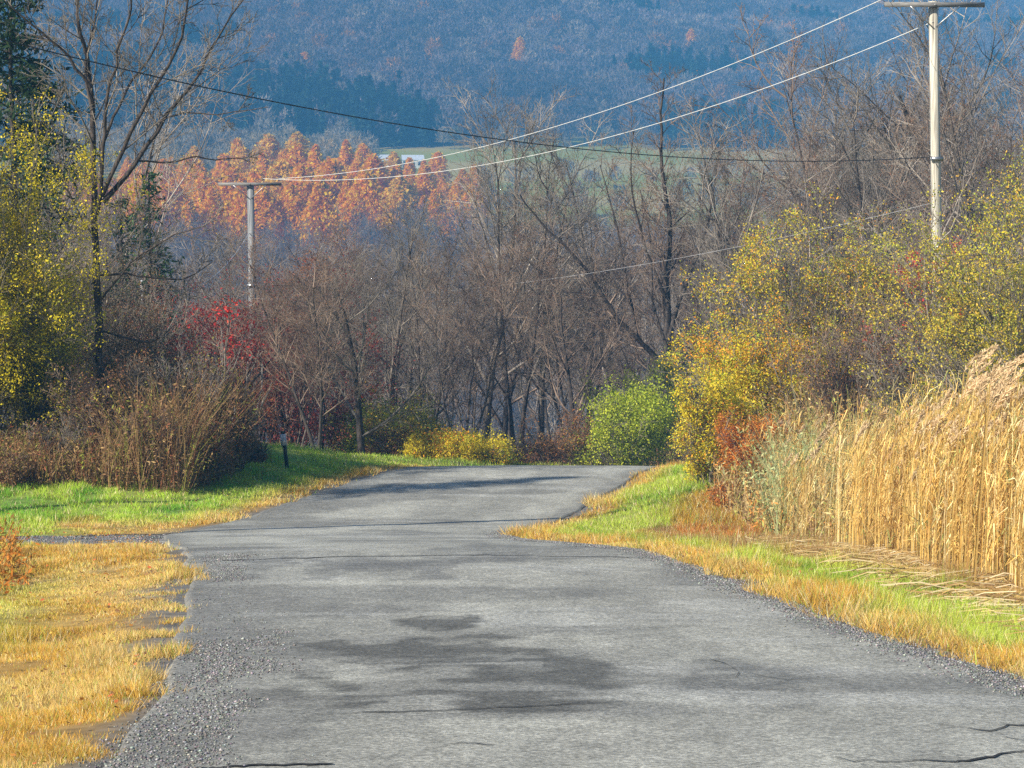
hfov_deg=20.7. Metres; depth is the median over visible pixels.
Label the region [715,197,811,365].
bare tree
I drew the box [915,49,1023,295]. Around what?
bare tree
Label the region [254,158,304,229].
orange tree
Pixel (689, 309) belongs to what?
bare tree
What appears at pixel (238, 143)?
orange tree
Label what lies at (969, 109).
bare tree
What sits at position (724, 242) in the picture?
bare tree
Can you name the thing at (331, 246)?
bare tree
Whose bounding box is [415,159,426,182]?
orange tree
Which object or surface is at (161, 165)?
orange tree
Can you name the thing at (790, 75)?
bare tree
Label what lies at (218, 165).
orange tree
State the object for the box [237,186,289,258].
orange tree
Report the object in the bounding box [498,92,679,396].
bare tree
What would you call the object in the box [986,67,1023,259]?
bare tree
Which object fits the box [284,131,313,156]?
orange tree
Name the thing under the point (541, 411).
bare tree
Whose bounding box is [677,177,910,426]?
yellow shrub
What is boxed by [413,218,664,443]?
bare tree
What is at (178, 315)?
bare tree
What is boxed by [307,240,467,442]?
bare tree
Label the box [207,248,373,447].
bare tree
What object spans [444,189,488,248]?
orange tree
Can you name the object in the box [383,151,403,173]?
orange tree
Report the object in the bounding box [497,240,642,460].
bare tree
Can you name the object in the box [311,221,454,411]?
bare tree
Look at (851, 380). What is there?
russet shrub
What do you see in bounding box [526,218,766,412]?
bare tree
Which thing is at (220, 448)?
brown shrub
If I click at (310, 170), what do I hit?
orange tree
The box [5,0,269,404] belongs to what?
bare tree
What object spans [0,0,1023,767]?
ground
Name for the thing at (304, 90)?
evergreen wood
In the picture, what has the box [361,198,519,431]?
bare tree
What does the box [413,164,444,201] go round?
orange tree
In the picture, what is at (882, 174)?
bare tree
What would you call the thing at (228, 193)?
orange tree
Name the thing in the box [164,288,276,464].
sumac
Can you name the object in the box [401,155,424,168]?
farm building
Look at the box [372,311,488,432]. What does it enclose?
bare tree
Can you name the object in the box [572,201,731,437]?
bare tree
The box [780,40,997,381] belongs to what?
bare tree
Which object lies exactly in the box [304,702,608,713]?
road crack
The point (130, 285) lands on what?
bare tree
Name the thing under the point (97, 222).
orange tree
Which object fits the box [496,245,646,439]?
bare tree
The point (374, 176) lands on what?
orange tree
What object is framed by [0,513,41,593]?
orange weeds
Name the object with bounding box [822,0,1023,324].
bare tree
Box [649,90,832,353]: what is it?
bare tree
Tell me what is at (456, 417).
bare tree
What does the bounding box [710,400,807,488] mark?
orange shrub
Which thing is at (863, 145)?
bare tree
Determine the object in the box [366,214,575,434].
bare tree
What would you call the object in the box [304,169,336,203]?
orange tree
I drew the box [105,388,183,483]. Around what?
brown shrub
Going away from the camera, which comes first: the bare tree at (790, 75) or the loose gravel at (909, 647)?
the loose gravel at (909, 647)
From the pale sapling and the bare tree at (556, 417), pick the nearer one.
the pale sapling
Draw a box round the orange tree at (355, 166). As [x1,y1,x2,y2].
[342,161,361,181]
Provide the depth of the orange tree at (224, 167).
629.65 m
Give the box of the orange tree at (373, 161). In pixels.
[356,154,392,192]
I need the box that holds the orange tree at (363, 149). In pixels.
[354,143,371,161]
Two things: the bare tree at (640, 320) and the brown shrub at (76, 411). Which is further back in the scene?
the bare tree at (640, 320)
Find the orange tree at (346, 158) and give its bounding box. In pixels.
[336,139,354,174]
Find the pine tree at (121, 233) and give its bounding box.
[101,194,144,391]
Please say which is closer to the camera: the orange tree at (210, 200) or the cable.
the cable
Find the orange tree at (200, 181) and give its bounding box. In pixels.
[184,172,213,220]
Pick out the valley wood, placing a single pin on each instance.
(268, 234)
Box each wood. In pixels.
[0,0,1023,146]
[0,0,1023,148]
[0,192,1021,455]
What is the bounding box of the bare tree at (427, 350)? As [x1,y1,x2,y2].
[312,228,483,431]
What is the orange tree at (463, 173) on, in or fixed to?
on the ground at (98, 728)
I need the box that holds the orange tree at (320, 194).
[293,176,344,260]
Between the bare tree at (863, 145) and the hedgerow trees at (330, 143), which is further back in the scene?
the hedgerow trees at (330, 143)
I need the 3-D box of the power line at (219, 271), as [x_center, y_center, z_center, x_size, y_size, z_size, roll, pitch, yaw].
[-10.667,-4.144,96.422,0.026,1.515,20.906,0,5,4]
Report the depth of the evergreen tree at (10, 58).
69.55 m
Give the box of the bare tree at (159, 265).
[73,201,240,383]
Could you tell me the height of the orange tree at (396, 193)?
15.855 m
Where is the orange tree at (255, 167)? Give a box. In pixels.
[246,166,264,188]
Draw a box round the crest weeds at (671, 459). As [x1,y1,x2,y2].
[368,421,689,465]
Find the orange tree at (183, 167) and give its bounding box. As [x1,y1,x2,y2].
[172,154,196,193]
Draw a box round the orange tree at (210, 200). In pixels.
[198,185,229,254]
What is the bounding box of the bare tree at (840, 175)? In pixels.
[731,84,955,315]
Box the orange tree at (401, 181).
[377,175,433,240]
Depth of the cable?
52.91 m
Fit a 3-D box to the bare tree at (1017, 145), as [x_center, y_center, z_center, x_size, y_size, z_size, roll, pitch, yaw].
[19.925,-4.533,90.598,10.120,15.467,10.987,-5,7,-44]
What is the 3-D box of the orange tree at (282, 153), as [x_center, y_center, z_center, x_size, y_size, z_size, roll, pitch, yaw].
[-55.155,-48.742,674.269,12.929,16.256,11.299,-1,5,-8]
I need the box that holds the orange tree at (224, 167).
[216,161,231,198]
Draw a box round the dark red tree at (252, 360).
[77,288,314,430]
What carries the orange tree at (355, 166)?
on the ground at (98, 728)
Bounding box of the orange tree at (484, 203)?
[475,190,494,223]
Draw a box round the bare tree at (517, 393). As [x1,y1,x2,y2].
[448,204,580,445]
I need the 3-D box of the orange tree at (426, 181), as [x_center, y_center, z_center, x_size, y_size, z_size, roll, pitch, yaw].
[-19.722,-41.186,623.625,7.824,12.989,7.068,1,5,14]
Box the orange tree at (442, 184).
[436,177,449,210]
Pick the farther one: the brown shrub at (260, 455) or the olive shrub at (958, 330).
the brown shrub at (260, 455)
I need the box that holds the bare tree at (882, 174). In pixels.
[830,103,969,323]
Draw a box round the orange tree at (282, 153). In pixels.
[273,148,293,163]
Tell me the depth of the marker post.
60.33 m
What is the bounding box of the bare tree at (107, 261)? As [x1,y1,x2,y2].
[20,170,174,427]
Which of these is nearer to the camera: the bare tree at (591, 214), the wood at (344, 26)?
the bare tree at (591, 214)
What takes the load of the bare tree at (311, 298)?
on the ground at (98, 728)
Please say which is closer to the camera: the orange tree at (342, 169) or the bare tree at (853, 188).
the bare tree at (853, 188)
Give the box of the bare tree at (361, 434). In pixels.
[248,238,450,453]
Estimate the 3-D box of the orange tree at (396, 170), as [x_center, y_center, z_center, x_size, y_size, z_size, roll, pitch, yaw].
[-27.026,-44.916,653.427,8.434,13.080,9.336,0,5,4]
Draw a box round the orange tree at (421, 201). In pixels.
[417,195,427,220]
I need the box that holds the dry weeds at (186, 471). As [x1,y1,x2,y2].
[0,358,280,493]
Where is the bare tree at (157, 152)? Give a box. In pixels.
[0,0,286,325]
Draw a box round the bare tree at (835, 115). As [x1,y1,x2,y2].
[710,35,952,339]
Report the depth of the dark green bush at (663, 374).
82.18 m
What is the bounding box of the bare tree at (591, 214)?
[559,170,689,393]
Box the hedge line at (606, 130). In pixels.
[434,122,1023,218]
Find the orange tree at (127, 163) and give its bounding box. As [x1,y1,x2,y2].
[117,156,135,197]
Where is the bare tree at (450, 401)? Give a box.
[377,272,519,425]
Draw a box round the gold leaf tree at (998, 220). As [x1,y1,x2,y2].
[951,142,1023,316]
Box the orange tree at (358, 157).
[345,151,363,175]
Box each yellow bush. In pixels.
[397,417,490,459]
[440,419,530,464]
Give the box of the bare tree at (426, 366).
[372,272,462,424]
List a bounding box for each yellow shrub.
[657,290,844,432]
[664,352,769,485]
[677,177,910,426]
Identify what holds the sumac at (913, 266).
on the ground at (98, 728)
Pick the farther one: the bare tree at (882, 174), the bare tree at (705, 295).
the bare tree at (705, 295)
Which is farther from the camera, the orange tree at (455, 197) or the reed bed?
the orange tree at (455, 197)
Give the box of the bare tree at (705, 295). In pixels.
[645,187,764,443]
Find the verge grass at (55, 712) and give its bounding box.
[0,440,610,767]
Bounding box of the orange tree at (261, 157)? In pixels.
[255,153,270,167]
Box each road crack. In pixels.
[197,555,640,561]
[200,763,333,767]
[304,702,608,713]
[881,750,1023,761]
[972,724,1023,730]
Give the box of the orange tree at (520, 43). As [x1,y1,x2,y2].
[509,36,528,61]
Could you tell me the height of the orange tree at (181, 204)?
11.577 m
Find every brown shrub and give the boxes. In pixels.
[0,439,40,487]
[21,407,88,478]
[38,361,130,469]
[74,340,165,447]
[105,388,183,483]
[129,330,249,443]
[176,401,238,480]
[194,372,264,469]
[236,435,273,463]
[845,277,1008,430]
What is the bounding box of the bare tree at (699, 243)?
[655,191,760,384]
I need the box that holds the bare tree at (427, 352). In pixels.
[370,299,443,407]
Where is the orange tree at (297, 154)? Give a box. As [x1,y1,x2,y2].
[281,143,307,165]
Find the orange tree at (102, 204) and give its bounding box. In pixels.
[80,175,116,228]
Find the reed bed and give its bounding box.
[754,343,1023,594]
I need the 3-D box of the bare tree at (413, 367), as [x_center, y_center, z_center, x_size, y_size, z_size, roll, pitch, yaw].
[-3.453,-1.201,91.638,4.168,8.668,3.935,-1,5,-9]
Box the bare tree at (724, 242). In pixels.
[601,67,1009,388]
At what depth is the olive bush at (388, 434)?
77.17 m
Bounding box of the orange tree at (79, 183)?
[65,166,80,200]
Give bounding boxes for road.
[103,465,1023,767]
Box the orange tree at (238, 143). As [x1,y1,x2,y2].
[226,137,242,163]
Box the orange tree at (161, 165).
[154,158,173,184]
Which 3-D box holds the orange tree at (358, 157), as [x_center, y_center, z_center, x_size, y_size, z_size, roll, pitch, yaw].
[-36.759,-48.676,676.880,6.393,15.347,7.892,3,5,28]
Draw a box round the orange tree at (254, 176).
[227,169,278,224]
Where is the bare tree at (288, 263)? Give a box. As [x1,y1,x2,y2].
[159,198,392,438]
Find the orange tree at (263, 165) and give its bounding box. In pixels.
[257,159,268,174]
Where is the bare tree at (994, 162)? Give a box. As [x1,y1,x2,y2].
[855,62,1023,355]
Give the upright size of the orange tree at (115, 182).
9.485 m
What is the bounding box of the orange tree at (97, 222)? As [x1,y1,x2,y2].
[79,203,112,243]
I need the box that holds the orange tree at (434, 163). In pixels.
[427,150,452,196]
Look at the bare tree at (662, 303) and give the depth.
92.63 m
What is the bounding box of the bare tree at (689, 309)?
[641,229,744,408]
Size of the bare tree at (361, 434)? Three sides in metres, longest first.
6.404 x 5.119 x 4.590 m
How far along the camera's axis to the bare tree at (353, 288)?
89.79 m
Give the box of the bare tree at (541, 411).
[468,147,613,446]
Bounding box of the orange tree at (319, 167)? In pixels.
[314,161,329,181]
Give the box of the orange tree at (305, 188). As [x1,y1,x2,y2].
[278,164,330,242]
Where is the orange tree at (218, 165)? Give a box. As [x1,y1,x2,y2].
[206,153,230,177]
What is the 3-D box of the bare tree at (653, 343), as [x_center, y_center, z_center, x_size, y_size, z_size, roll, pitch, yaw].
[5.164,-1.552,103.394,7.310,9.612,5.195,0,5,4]
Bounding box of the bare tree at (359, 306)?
[304,252,403,414]
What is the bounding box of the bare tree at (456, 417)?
[382,288,506,432]
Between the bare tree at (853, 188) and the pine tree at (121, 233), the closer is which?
the pine tree at (121, 233)
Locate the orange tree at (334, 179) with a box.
[305,157,343,220]
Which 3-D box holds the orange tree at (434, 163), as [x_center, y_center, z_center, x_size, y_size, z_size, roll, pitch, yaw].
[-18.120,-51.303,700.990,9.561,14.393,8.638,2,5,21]
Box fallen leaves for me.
[0,471,1010,763]
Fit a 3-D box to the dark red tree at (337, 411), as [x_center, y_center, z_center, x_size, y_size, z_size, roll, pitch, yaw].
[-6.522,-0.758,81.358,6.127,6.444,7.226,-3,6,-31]
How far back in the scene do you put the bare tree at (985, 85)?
94.98 m
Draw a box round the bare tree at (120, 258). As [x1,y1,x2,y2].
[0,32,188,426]
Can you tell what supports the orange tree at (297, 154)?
on the ground at (98, 728)
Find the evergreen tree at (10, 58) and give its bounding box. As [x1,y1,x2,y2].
[0,0,174,438]
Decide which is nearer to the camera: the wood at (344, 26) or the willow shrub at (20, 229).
the willow shrub at (20, 229)
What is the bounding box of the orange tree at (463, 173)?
[451,169,469,189]
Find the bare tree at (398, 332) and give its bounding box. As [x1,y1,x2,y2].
[333,183,448,444]
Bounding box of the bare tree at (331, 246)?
[265,213,431,417]
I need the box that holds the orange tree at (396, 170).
[387,164,402,182]
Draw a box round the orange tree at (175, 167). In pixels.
[168,156,176,174]
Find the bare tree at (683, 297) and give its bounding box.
[629,205,751,411]
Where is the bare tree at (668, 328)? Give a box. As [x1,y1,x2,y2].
[493,57,766,463]
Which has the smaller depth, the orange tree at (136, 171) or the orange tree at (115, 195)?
the orange tree at (115, 195)
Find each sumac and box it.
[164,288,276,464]
[861,216,991,387]
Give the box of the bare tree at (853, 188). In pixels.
[798,124,984,334]
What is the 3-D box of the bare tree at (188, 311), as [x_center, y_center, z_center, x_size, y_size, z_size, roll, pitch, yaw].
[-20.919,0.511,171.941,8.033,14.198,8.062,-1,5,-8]
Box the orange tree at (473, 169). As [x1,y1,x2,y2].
[467,164,477,187]
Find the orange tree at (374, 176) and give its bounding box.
[366,166,381,195]
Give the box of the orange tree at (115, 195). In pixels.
[103,182,122,216]
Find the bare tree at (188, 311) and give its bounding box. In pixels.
[170,277,207,357]
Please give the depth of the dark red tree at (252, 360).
76.22 m
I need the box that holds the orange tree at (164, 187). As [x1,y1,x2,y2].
[151,183,184,249]
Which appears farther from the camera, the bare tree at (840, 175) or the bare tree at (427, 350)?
the bare tree at (427, 350)
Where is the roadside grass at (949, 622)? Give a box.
[498,458,1023,685]
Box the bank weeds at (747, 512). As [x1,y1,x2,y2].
[680,364,948,541]
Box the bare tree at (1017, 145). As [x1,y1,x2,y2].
[1008,124,1023,289]
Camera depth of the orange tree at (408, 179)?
615.64 m
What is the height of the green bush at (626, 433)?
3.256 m
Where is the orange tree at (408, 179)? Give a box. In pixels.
[403,174,420,209]
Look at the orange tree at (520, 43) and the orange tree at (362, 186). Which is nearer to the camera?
the orange tree at (362, 186)
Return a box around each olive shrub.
[771,221,947,402]
[844,157,1023,434]
[899,138,1023,403]
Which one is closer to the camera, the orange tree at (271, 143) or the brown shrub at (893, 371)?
the brown shrub at (893, 371)
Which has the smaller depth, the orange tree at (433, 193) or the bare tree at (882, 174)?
the bare tree at (882, 174)
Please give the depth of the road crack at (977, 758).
14.24 m
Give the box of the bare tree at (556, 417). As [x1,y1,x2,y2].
[507,275,593,448]
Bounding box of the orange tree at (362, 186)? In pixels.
[335,168,385,248]
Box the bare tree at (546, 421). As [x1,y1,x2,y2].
[483,195,671,449]
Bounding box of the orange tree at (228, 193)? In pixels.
[202,165,266,239]
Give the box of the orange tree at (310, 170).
[306,165,314,177]
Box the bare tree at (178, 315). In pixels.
[138,254,235,388]
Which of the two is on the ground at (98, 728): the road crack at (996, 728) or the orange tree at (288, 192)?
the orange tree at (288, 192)
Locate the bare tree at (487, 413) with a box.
[391,69,649,439]
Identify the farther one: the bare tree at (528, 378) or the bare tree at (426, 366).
the bare tree at (426, 366)
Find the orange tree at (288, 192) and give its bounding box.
[272,183,315,260]
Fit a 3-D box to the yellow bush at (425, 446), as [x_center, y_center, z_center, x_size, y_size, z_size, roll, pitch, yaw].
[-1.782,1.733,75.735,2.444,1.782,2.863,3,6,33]
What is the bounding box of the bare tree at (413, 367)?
[340,217,471,416]
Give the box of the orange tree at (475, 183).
[468,174,486,194]
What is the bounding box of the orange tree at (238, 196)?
[224,173,260,257]
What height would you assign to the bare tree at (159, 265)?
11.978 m
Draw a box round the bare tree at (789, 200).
[716,106,965,345]
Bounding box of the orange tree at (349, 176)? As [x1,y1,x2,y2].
[344,173,354,182]
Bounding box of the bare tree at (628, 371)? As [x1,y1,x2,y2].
[580,324,662,437]
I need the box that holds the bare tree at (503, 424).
[437,196,627,454]
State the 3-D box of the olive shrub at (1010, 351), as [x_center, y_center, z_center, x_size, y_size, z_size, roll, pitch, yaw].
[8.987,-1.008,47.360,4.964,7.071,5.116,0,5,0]
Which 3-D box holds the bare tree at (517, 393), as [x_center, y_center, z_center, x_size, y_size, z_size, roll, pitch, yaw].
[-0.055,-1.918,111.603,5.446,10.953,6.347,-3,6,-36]
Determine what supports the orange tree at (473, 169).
on the ground at (98, 728)
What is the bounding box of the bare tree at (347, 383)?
[221,262,412,445]
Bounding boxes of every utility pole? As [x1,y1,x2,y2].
[218,177,280,437]
[884,0,984,304]
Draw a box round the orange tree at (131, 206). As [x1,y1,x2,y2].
[119,189,161,262]
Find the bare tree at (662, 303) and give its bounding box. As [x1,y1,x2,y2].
[578,125,832,442]
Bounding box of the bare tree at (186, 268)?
[87,248,227,389]
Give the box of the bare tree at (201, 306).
[158,287,227,361]
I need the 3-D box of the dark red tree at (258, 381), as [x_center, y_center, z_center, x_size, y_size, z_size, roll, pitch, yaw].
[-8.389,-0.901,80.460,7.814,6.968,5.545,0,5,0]
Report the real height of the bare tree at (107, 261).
6.378 m
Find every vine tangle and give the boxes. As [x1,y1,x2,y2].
[0,232,125,428]
[69,240,190,400]
[107,297,223,422]
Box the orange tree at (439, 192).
[431,189,446,224]
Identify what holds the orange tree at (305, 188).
on the ground at (98, 728)
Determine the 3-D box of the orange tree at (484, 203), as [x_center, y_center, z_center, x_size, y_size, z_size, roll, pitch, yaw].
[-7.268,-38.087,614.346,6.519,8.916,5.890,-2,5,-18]
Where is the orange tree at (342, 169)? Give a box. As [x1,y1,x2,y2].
[336,161,346,178]
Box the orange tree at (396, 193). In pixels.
[376,185,424,252]
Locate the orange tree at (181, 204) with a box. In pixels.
[175,200,194,239]
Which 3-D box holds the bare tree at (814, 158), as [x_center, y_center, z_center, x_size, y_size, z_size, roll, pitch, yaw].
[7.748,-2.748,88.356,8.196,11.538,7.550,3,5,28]
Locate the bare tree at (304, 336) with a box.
[228,266,373,448]
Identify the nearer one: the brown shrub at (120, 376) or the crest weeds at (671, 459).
the brown shrub at (120, 376)
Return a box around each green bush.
[313,399,384,453]
[559,368,679,465]
[577,343,705,465]
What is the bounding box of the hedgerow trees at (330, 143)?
[53,117,382,173]
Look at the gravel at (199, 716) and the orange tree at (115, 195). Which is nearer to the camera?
the gravel at (199, 716)
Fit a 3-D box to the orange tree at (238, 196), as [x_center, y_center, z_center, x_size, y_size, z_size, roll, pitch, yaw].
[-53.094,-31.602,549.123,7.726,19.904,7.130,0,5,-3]
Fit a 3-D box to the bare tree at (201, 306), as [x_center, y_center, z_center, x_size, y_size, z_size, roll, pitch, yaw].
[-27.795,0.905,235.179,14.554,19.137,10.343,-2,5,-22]
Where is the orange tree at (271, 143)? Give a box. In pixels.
[243,133,282,170]
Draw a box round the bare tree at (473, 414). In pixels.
[392,236,533,433]
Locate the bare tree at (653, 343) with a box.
[556,217,736,412]
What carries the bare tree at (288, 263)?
on the ground at (98, 728)
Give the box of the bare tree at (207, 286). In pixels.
[138,237,291,395]
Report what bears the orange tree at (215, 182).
on the ground at (98, 728)
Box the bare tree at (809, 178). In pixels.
[764,119,854,266]
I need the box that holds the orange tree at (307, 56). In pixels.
[298,51,312,63]
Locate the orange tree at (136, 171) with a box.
[126,166,139,206]
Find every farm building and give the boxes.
[379,155,388,166]
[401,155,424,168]
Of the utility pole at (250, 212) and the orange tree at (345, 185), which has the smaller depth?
the utility pole at (250, 212)
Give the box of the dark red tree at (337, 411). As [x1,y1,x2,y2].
[178,252,414,452]
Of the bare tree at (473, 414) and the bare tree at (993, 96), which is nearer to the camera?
the bare tree at (993, 96)
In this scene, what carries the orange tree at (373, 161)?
on the ground at (98, 728)
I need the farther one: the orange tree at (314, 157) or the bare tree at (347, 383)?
the orange tree at (314, 157)
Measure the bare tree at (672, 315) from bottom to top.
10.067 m
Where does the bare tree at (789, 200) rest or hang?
on the ground at (98, 728)
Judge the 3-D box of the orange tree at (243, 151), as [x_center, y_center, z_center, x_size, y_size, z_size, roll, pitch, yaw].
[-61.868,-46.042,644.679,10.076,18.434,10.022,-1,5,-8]
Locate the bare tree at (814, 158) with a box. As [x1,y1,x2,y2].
[641,114,880,404]
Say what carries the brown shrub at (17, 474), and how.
on the ground at (98, 728)
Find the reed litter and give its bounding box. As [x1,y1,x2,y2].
[719,532,1023,634]
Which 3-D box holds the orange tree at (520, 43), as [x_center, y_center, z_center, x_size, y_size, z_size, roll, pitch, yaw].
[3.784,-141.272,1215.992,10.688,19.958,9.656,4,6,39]
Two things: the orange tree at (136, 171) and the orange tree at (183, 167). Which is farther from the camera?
the orange tree at (136, 171)
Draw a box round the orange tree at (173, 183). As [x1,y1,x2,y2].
[165,178,187,209]
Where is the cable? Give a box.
[0,39,931,161]
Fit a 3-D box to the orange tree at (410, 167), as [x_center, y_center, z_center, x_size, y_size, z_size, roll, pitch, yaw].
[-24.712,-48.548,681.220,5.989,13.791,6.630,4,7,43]
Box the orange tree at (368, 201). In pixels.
[347,174,380,236]
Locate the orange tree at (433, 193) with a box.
[424,188,441,238]
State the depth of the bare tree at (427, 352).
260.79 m
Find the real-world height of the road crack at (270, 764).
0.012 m
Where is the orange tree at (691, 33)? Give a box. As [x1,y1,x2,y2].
[682,28,697,56]
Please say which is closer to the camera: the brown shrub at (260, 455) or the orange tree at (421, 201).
the brown shrub at (260, 455)
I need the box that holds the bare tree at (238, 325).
[200,278,296,440]
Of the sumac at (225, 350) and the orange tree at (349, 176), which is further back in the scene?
the orange tree at (349, 176)
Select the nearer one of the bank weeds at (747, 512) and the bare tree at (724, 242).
the bank weeds at (747, 512)
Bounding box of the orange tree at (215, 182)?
[200,177,231,218]
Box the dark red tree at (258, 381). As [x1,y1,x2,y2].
[104,235,353,444]
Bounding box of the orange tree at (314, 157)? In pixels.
[304,144,324,173]
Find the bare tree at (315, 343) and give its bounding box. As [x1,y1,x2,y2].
[181,218,376,448]
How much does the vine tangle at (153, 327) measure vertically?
4.811 m
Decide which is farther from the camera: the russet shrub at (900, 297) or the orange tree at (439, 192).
the orange tree at (439, 192)
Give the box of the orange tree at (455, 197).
[443,190,467,239]
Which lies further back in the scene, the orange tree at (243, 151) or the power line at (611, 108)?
the orange tree at (243, 151)
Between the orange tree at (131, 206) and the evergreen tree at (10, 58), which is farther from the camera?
the orange tree at (131, 206)
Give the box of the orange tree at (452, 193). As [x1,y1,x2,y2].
[444,177,464,211]
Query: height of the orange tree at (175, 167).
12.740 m
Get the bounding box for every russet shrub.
[746,290,929,441]
[783,200,1004,394]
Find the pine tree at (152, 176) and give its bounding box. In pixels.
[109,164,204,399]
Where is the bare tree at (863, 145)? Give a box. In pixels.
[746,77,1021,338]
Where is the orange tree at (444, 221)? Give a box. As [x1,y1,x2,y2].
[430,213,455,252]
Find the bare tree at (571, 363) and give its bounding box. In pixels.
[460,205,662,452]
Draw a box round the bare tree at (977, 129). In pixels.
[827,62,1022,335]
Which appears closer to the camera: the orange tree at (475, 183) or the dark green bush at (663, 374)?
the dark green bush at (663, 374)
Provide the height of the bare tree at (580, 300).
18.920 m
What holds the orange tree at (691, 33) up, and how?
on the ground at (98, 728)
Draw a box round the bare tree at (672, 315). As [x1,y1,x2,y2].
[590,196,770,460]
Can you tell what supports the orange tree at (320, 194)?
on the ground at (98, 728)
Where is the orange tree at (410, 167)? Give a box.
[402,157,416,185]
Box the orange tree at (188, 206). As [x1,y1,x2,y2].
[174,197,207,260]
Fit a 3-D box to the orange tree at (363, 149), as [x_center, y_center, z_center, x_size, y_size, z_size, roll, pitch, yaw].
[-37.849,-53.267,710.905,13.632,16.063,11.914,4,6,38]
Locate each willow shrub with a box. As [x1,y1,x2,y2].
[0,78,150,432]
[0,211,123,443]
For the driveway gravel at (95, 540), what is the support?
on the ground at (98, 728)
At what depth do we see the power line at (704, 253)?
78.96 m
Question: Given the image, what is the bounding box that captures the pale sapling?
[899,133,1011,303]
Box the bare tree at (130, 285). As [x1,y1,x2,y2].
[59,241,175,364]
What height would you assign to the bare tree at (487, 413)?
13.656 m
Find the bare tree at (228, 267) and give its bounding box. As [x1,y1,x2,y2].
[176,207,282,390]
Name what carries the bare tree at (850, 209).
on the ground at (98, 728)
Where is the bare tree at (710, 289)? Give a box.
[649,222,799,406]
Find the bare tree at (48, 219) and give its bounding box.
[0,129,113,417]
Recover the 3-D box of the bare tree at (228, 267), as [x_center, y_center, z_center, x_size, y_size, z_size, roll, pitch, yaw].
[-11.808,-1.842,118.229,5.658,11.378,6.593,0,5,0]
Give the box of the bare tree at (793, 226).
[713,172,822,325]
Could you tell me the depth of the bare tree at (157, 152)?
90.93 m
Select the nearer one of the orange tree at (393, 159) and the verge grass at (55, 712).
the verge grass at (55, 712)
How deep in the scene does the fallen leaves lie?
26.48 m
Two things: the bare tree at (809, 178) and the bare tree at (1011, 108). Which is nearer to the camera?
the bare tree at (1011, 108)
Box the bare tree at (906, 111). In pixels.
[795,0,1023,345]
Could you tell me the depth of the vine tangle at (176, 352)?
64.10 m
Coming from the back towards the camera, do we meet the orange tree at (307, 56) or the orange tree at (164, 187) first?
the orange tree at (307, 56)
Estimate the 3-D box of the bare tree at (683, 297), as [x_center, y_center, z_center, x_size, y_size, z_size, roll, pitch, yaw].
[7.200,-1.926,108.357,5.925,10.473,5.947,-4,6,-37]
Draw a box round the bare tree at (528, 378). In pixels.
[428,94,621,454]
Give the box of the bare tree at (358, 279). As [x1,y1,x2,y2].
[273,230,412,426]
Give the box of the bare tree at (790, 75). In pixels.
[666,3,989,338]
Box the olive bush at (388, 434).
[340,376,460,455]
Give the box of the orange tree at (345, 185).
[326,178,363,244]
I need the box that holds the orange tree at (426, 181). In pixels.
[415,170,435,201]
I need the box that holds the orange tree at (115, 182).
[111,176,122,199]
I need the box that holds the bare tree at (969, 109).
[872,40,1023,343]
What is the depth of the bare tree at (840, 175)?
95.86 m
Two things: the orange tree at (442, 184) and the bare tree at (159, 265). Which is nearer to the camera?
the bare tree at (159, 265)
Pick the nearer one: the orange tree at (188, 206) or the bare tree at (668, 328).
the bare tree at (668, 328)
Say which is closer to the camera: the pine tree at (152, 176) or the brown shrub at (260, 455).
the brown shrub at (260, 455)
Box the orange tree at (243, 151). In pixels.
[229,145,254,174]
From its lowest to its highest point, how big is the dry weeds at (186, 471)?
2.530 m
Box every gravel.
[6,532,177,545]
[43,546,326,767]
[483,528,1023,698]
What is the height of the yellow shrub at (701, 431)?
2.594 m
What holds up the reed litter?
on the ground at (98, 728)
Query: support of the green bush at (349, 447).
on the ground at (98, 728)
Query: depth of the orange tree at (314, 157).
641.28 m
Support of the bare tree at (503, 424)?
on the ground at (98, 728)
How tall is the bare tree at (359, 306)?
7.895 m
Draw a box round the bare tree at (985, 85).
[893,56,1023,320]
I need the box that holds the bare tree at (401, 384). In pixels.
[369,253,487,427]
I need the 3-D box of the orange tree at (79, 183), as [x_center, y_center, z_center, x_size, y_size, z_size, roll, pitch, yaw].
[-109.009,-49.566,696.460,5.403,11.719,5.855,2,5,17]
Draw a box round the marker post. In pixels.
[280,430,288,468]
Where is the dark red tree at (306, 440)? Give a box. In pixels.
[179,238,332,446]
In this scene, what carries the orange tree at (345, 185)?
on the ground at (98, 728)
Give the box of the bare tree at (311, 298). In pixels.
[246,241,401,449]
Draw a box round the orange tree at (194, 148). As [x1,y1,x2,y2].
[183,145,209,174]
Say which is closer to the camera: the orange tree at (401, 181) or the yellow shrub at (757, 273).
the yellow shrub at (757, 273)
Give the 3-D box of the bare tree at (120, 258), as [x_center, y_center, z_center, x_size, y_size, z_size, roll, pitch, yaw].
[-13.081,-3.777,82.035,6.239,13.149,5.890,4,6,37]
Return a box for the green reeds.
[705,412,883,534]
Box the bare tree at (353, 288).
[285,243,402,429]
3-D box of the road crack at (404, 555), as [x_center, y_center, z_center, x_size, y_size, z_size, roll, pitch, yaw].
[-1.010,1.903,30.813,5.072,0.090,0.809,-1,5,-7]
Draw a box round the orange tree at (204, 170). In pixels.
[183,161,209,203]
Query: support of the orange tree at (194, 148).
on the ground at (98, 728)
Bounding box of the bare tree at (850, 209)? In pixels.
[746,103,984,360]
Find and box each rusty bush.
[355,440,404,455]
[508,435,561,463]
[513,397,600,464]
[702,478,754,507]
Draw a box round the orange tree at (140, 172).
[128,162,158,196]
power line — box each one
[160,233,248,290]
[263,22,931,180]
[279,0,880,178]
[353,203,929,297]
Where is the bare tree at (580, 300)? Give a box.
[511,204,653,431]
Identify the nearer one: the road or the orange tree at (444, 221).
the road

